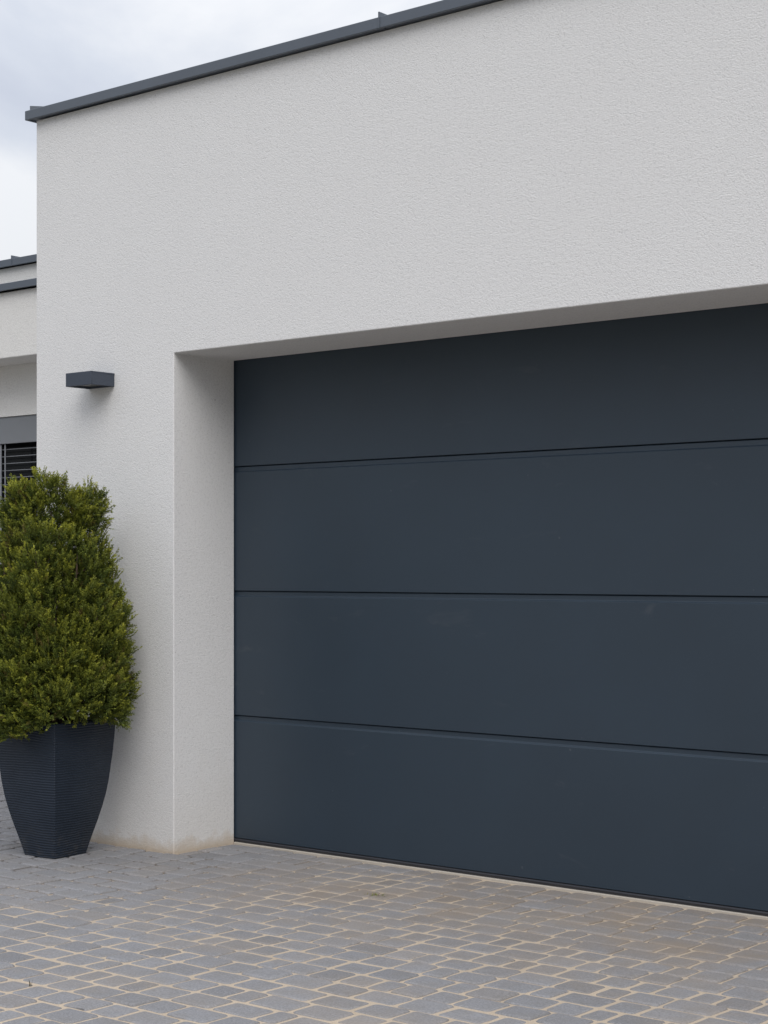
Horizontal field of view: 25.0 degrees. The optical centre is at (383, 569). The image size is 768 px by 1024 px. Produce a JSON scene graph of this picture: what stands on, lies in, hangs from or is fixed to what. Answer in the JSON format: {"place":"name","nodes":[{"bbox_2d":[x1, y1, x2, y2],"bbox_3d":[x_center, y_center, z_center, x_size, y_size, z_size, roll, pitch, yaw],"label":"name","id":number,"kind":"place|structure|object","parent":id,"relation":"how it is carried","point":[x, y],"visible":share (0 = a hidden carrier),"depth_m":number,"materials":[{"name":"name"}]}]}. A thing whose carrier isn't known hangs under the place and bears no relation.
{"place":"outdoors","nodes":[
{"label":"outdoors","id":0,"kind":"place"},
{"bbox_2d":[0,0,440,260],"label":"sky","id":1,"kind":"structure","parent":0,"point":[52,51],"materials":[{"name":"white"}]},
{"bbox_2d":[0,774,767,1023],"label":"driveway","id":2,"kind":"structure","parent":0,"point":[147,874],"depth_m":6.02,"materials":[{"name":"grey stone"}]},
{"bbox_2d":[0,717,114,858],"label":"planter","id":3,"kind":"object","parent":2,"relation":"on","point":[54,778],"visible":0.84,"depth_m":7.81,"materials":[{"name":"plastic"}]},
{"bbox_2d":[0,466,143,741],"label":"thuja shrub","id":4,"kind":"object","parent":3,"relation":"in","point":[76,634],"visible":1,"depth_m":7.71,"materials":[{"name":"green plant"}]},
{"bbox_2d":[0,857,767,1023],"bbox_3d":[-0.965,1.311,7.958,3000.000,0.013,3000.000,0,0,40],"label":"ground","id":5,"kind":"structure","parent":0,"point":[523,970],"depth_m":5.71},
{"bbox_2d":[0,254,36,713],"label":"house","id":6,"kind":"structure","parent":5,"relation":"on","point":[18,366],"depth_m":11.59,"materials":[{"name":"paint"}]},
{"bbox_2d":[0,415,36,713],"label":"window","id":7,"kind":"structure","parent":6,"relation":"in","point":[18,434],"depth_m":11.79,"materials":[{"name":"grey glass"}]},
{"bbox_2d":[25,0,767,919],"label":"garage","id":8,"kind":"structure","parent":5,"relation":"on","point":[415,440],"depth_m":7.28,"materials":[{"name":"white paint"}]},
{"bbox_2d":[66,371,114,388],"bbox_3d":[-1.392,-0.899,8.221,0.187,0.064,0.147,0,0,40],"label":"wall lamp","id":9,"kind":"object","parent":8,"relation":"attached to","point":[89,379],"visible":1,"depth_m":8.17,"materials":[{"name":"metal"}]},
{"bbox_2d":[234,303,767,916],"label":"garage door","id":10,"kind":"structure","parent":8,"relation":"in","point":[501,598],"depth_m":7.21,"materials":[{"name":"paint"}]}
]}

